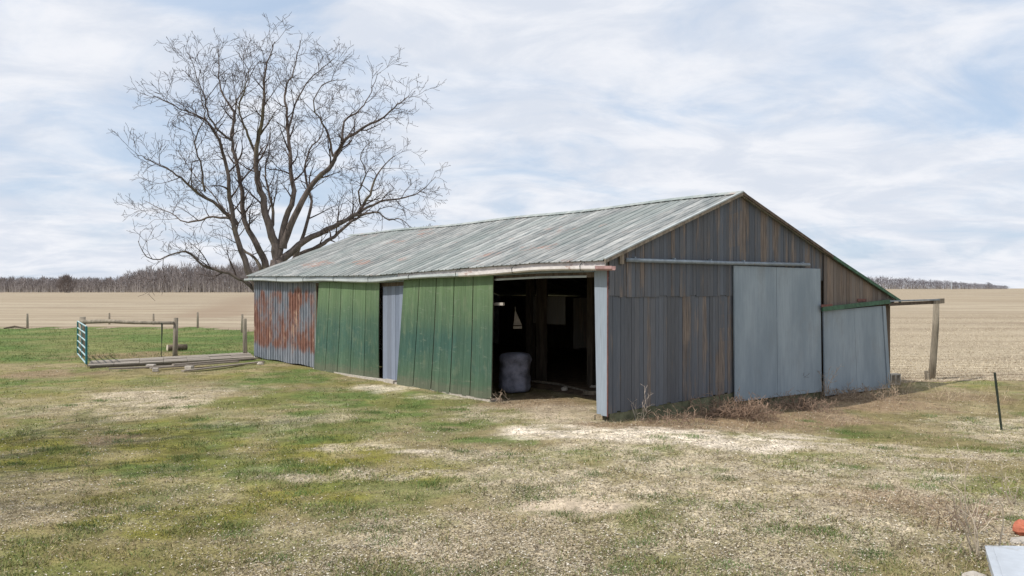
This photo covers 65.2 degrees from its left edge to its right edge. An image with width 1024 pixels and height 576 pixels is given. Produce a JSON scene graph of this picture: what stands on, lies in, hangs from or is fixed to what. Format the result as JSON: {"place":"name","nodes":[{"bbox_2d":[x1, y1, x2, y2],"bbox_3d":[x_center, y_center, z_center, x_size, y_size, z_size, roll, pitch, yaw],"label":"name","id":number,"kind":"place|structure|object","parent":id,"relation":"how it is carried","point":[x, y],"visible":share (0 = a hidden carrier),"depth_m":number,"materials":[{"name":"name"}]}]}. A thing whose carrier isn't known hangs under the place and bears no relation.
{"place":"outdoors","nodes":[
{"label":"outdoors","id":0,"kind":"place"},
{"bbox_2d":[0,326,1023,575],"bbox_3d":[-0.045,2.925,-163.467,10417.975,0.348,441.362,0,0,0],"label":"ground","id":1,"kind":"structure","parent":0,"point":[526,413],"depth_m":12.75,"materials":[{"name":"plant"}]},
{"bbox_2d":[4,325,25,328],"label":"branch","id":2,"kind":"object","parent":1,"relation":"on","point":[14,326],"visible":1,"depth_m":54.70,"materials":[{"name":"brown plant"}]},
{"bbox_2d":[79,317,85,356],"bbox_3d":[-17.559,2.140,32.710,0.257,1.920,0.257,0,0,0],"label":"fence post","id":3,"kind":"object","parent":1,"relation":"on","point":[83,334],"visible":0.5,"depth_m":32.62,"materials":[{"name":"wood"}]},
{"bbox_2d":[77,321,87,364],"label":"farm gate","id":4,"kind":"structure","parent":3,"relation":"attached to","point":[85,361],"depth_m":29.66,"materials":[{"name":"teal metal"}]},
{"bbox_2d":[109,364,187,369],"bbox_3d":[-12.582,2.750,27.899,2.644,0.065,0.160,0,0,-25],"label":"loose board","id":5,"kind":"object","parent":1,"relation":"on","point":[139,367],"visible":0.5,"depth_m":27.64,"materials":[{"name":"grey wood"}]},
{"bbox_2d":[88,352,253,368],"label":"wooden platform","id":6,"kind":"structure","parent":1,"relation":"on","point":[157,361],"depth_m":29.61,"materials":[{"name":"grey wood"}]},
{"bbox_2d":[172,318,177,355],"bbox_3d":[-13.336,2.140,31.674,0.233,1.925,0.198,0,0,0],"label":"fence post","id":7,"kind":"object","parent":1,"relation":"on","point":[175,340],"visible":0.79,"depth_m":31.60,"materials":[{"name":"brown wood"}]},
{"bbox_2d":[80,319,173,324],"bbox_3d":[-15.458,1.363,32.073,4.333,0.205,0.170,0,0,14],"label":"log rail","id":8,"kind":"object","parent":7,"relation":"attached to","point":[95,321],"visible":0.97,"depth_m":32.05,"materials":[{"name":"wood"}]},
{"bbox_2d":[161,323,162,356],"bbox_3d":[-13.836,2.055,31.625,0.066,1.350,0.066,0,0,0],"label":"chain","id":9,"kind":"object","parent":8,"relation":"hanging from","point":[161,337],"visible":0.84,"depth_m":31.61,"materials":[{"name":"metal"}]},
{"bbox_2d":[166,344,187,350],"bbox_3d":[-15.025,2.670,35.898,0.862,0.286,0.293,0,0,-38],"label":"log","id":10,"kind":"object","parent":1,"relation":"on","point":[180,347],"visible":0.85,"depth_m":35.87,"materials":[{"name":"brown wood"}]},
{"bbox_2d":[149,361,238,368],"bbox_3d":[-11.078,2.690,28.045,0.160,0.065,3.130,0,0,44],"label":"loose board","id":11,"kind":"object","parent":1,"relation":"on","point":[194,364],"visible":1,"depth_m":27.92,"materials":[{"name":"grey wood"}]},
{"bbox_2d":[172,357,257,364],"bbox_3d":[-10.605,2.630,28.737,0.160,0.065,3.196,0,0,43],"label":"loose board","id":12,"kind":"object","parent":11,"relation":"on","point":[214,361],"visible":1,"depth_m":28.62,"materials":[{"name":"grey wood"}]},
{"bbox_2d":[197,312,198,327],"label":"fence post","id":13,"kind":"object","parent":1,"relation":"on","point":[197,319],"visible":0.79,"depth_m":55.51,"materials":[{"name":"wood"}]},
{"bbox_2d":[181,361,264,371],"bbox_3d":[-10.066,2.740,28.088,0.160,0.065,3.584,0,0,29],"label":"loose board","id":14,"kind":"object","parent":1,"relation":"on","point":[220,366],"visible":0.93,"depth_m":27.78,"materials":[{"name":"grey wood"}]},
{"bbox_2d":[241,314,242,332],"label":"fence post","id":15,"kind":"object","parent":1,"relation":"on","point":[241,323],"visible":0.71,"depth_m":49.94,"materials":[{"name":"wood"}]},
{"bbox_2d":[243,318,246,352],"bbox_3d":[-10.911,2.175,32.719,0.193,1.853,0.178,0,0,0],"label":"fence post","id":16,"kind":"object","parent":1,"relation":"on","point":[245,335],"visible":0.79,"depth_m":32.65,"materials":[{"name":"wood"}]},
{"bbox_2d":[111,13,449,299],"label":"bare tree","id":17,"kind":"object","parent":1,"relation":"on","point":[279,244],"visible":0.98,"depth_m":40.31,"materials":[{"name":"brown plant"}]},
{"bbox_2d":[490,390,512,403],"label":"weed","id":18,"kind":"object","parent":1,"relation":"on","point":[500,398],"visible":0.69,"depth_m":19.48,"materials":[{"name":"brown plant"}]},
{"bbox_2d":[0,367,1020,538],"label":"dead grass","id":19,"kind":"structure","parent":1,"relation":"on","point":[898,500],"depth_m":11.23,"materials":[{"name":"brown plant"}]},
{"bbox_2d":[498,352,531,392],"bbox_3d":[0.088,2.263,21.600,0.920,1.066,0.891,0,0,0],"label":"barrel","id":20,"kind":"object","parent":1,"relation":"on","point":[514,373],"visible":1,"depth_m":21.24,"materials":[{"name":"blue plastic"}]},
{"bbox_2d":[244,191,900,421],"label":"barn","id":21,"kind":"structure","parent":1,"relation":"on","point":[669,303],"depth_m":21.25,"materials":[{"name":"metal"}]},
{"bbox_2d":[314,282,379,377],"bbox_3d":[-5.305,1.301,25.830,0.245,3.101,4.503,0,0,-39],"label":"sliding door","id":22,"kind":"structure","parent":21,"relation":"in","point":[347,326],"depth_m":25.59,"materials":[{"name":"green paint"}]},
{"bbox_2d":[397,275,493,398],"bbox_3d":[-1.893,1.221,21.461,0.047,3.197,4.597,0,0,-39],"label":"sliding door","id":23,"kind":"structure","parent":21,"relation":"in","point":[442,349],"depth_m":21.19,"materials":[{"name":"green paint"}]},
{"bbox_2d":[532,380,595,393],"bbox_3d":[1.550,2.710,21.897,0.394,0.129,2.935,0,0,-34],"label":"fallen pole","id":24,"kind":"object","parent":21,"relation":"on","point":[551,383],"visible":0.73,"depth_m":22.53,"materials":[{"name":"brown wood"}]},
{"bbox_2d":[583,391,595,394],"bbox_3d":[2.067,2.730,20.833,0.420,0.100,0.140,0,0,-4],"label":"wood block","id":25,"kind":"object","parent":21,"relation":"on","point":[588,392],"depth_m":20.76,"materials":[{"name":"wood"}]},
{"bbox_2d":[733,266,821,401],"bbox_3d":[6.917,1.147,20.656,3.983,3.380,0.040,0,0,-39],"label":"sliding door","id":26,"kind":"structure","parent":21,"relation":"in","point":[777,310],"depth_m":20.53,"materials":[{"name":"paint"}]},
{"bbox_2d":[887,298,944,305],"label":"wooden beam","id":27,"kind":"structure","parent":21,"relation":"attached to","point":[919,301],"depth_m":25.36,"materials":[{"name":"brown wood"}]},
{"bbox_2d":[628,386,654,420],"bbox_3d":[2.706,2.447,17.168,0.478,0.830,0.688,0,0,-43],"label":"weed","id":28,"kind":"object","parent":1,"relation":"on","point":[642,406],"visible":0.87,"depth_m":17.06,"materials":[{"name":"brown plant"}]},
{"bbox_2d":[639,405,717,425],"bbox_3d":[3.542,2.809,17.018,1.738,0.713,1.108,0,0,0],"label":"brush pile","id":29,"kind":"object","parent":1,"relation":"on","point":[677,418],"visible":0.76,"depth_m":16.90,"materials":[{"name":"brown plant"}]},
{"bbox_2d":[675,386,786,422],"bbox_3d":[4.936,2.789,18.046,2.608,1.226,1.696,0,0,0],"label":"brush pile","id":30,"kind":"object","parent":1,"relation":"on","point":[744,413],"visible":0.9,"depth_m":17.84,"materials":[{"name":"brown plant"}]},
{"bbox_2d":[753,387,843,413],"bbox_3d":[7.056,2.909,19.870,2.162,0.816,1.393,0,0,8],"label":"brush pile","id":31,"kind":"object","parent":1,"relation":"on","point":[806,403],"visible":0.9,"depth_m":19.72,"materials":[{"name":"brown plant"}]},
{"bbox_2d":[819,366,841,400],"bbox_3d":[8.507,2.517,21.733,0.540,1.144,1.241,0,0,-22],"label":"weed","id":32,"kind":"object","parent":1,"relation":"on","point":[826,384],"visible":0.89,"depth_m":21.70,"materials":[{"name":"brown plant"}]},
{"bbox_2d":[820,382,912,401],"bbox_3d":[9.556,2.992,21.987,2.354,0.896,2.070,0,0,40],"label":"brush pile","id":33,"kind":"object","parent":1,"relation":"on","point":[849,393],"visible":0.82,"depth_m":21.79,"materials":[{"name":"brown plant"}]},
{"bbox_2d":[890,373,900,384],"bbox_3d":[12.063,2.880,25.300,0.400,0.340,0.200,0,0,-20],"label":"cinder block","id":34,"kind":"object","parent":1,"relation":"on","point":[897,375],"depth_m":25.27,"materials":[{"name":"concrete"}]},
{"bbox_2d":[879,373,915,392],"bbox_3d":[11.345,2.810,23.613,1.070,0.578,0.954,0,0,0],"label":"weed","id":35,"kind":"object","parent":1,"relation":"on","point":[907,384],"visible":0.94,"depth_m":23.52,"materials":[{"name":"brown plant"}]},
{"bbox_2d":[869,519,937,551],"bbox_3d":[4.173,2.647,8.526,0.666,0.327,0.305,0,0,22],"label":"weed","id":36,"kind":"object","parent":1,"relation":"on","point":[904,538],"visible":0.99,"depth_m":8.53,"materials":[{"name":"brown plant"}]},
{"bbox_2d":[924,492,1001,534],"bbox_3d":[5.148,2.572,9.124,0.525,0.466,0.740,0,0,-42],"label":"weed","id":37,"kind":"object","parent":1,"relation":"on","point":[967,513],"visible":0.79,"depth_m":9.07,"materials":[{"name":"brown plant"}]},
{"bbox_2d":[928,384,1008,403],"bbox_3d":[12.409,2.838,21.653,1.966,0.508,1.427,0,0,0],"label":"weed","id":38,"kind":"object","parent":1,"relation":"on","point":[968,393],"visible":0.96,"depth_m":21.78,"materials":[{"name":"brown plant"}]},
{"bbox_2d":[961,571,986,575],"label":"rock","id":39,"kind":"object","parent":1,"relation":"on","point":[972,573],"visible":1,"depth_m":7.70,"materials":[{"name":"stone"}]},
{"bbox_2d":[940,443,1013,555],"bbox_3d":[4.759,2.235,8.338,0.825,1.145,0.485,0,0,-13],"label":"weed","id":40,"kind":"object","parent":1,"relation":"on","point":[975,541],"visible":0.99,"depth_m":8.38,"materials":[{"name":"brown plant"}]},
{"bbox_2d":[993,372,1002,429],"bbox_3d":[10.479,2.485,17.250,0.202,1.335,0.048,0,0,0],"label":"steel post","id":41,"kind":"object","parent":1,"relation":"on","point":[997,398],"visible":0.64,"depth_m":17.23,"materials":[{"name":"metal"}]},
{"bbox_2d":[985,545,1023,575],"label":"white cabinet","id":42,"kind":"object","parent":1,"relation":"on","point":[1005,560],"visible":0.99,"depth_m":7.88,"materials":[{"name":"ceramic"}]},
{"bbox_2d":[992,465,1020,503],"bbox_3d":[6.392,2.533,10.293,0.291,0.561,0.514,0,0,20],"label":"weed","id":43,"kind":"object","parent":1,"relation":"on","point":[1008,499],"visible":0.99,"depth_m":10.28,"materials":[{"name":"beige plant"}]},
{"bbox_2d":[1010,536,1023,543],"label":"rock","id":44,"kind":"object","parent":1,"relation":"on","point":[1020,539],"visible":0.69,"depth_m":8.72,"materials":[{"name":"stone"}]},
{"bbox_2d":[1012,519,1023,535],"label":"orange float","id":45,"kind":"object","parent":1,"relation":"on","point":[1018,527],"visible":0.89,"depth_m":8.98,"materials":[{"name":"orange plastic"}]},
{"bbox_2d":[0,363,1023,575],"bbox_3d":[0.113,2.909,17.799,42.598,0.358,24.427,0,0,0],"label":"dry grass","id":46,"kind":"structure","parent":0,"point":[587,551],"depth_m":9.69,"materials":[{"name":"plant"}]},
{"bbox_2d":[0,288,1023,382],"bbox_3d":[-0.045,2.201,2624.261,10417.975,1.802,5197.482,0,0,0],"label":"crop field","id":47,"kind":"structure","parent":0,"point":[218,310],"depth_m":88.61,"materials":[{"name":"beige soil"}]},
{"bbox_2d":[26,314,28,327],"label":"fence post","id":48,"kind":"object","parent":47,"relation":"on","point":[27,321],"visible":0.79,"depth_m":55.50,"materials":[{"name":"brown wood"}]},
{"bbox_2d":[56,273,76,292],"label":"round tree","id":49,"kind":"object","parent":47,"relation":"on","point":[65,283],"visible":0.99,"depth_m":468.48,"materials":[{"name":"plant"}]},
{"bbox_2d":[0,260,269,291],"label":"wood","id":50,"kind":"object","parent":47,"relation":"on","point":[187,278],"visible":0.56,"depth_m":512.06,"materials":[{"name":"brown plant"}]},
{"bbox_2d":[924,371,929,379],"bbox_3d":[13.774,2.950,26.510,0.151,0.407,0.300,0,0,0],"label":"wood stump","id":51,"kind":"object","parent":47,"relation":"on","point":[926,375],"visible":0.65,"depth_m":26.55,"materials":[{"name":"brown wood"}]},
{"bbox_2d":[928,304,938,378],"bbox_3d":[14.137,1.832,26.818,0.227,2.757,0.414,0,0,-25],"label":"wooden post","id":52,"kind":"object","parent":47,"relation":"on","point":[933,349],"visible":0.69,"depth_m":26.73,"materials":[{"name":"wood"}]},
{"bbox_2d":[866,275,1008,288],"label":"wood","id":53,"kind":"object","parent":47,"relation":"on","point":[878,281],"visible":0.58,"depth_m":914.00,"materials":[{"name":"brown plant"}]},
{"bbox_2d":[890,314,1023,381],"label":"crop stubble","id":54,"kind":"object","parent":47,"relation":"on","point":[968,366],"visible":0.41,"depth_m":34.21,"materials":[{"name":"beige plant"}]},
{"bbox_2d":[0,0,1023,287],"label":"sky","id":55,"kind":"structure","parent":0,"point":[889,134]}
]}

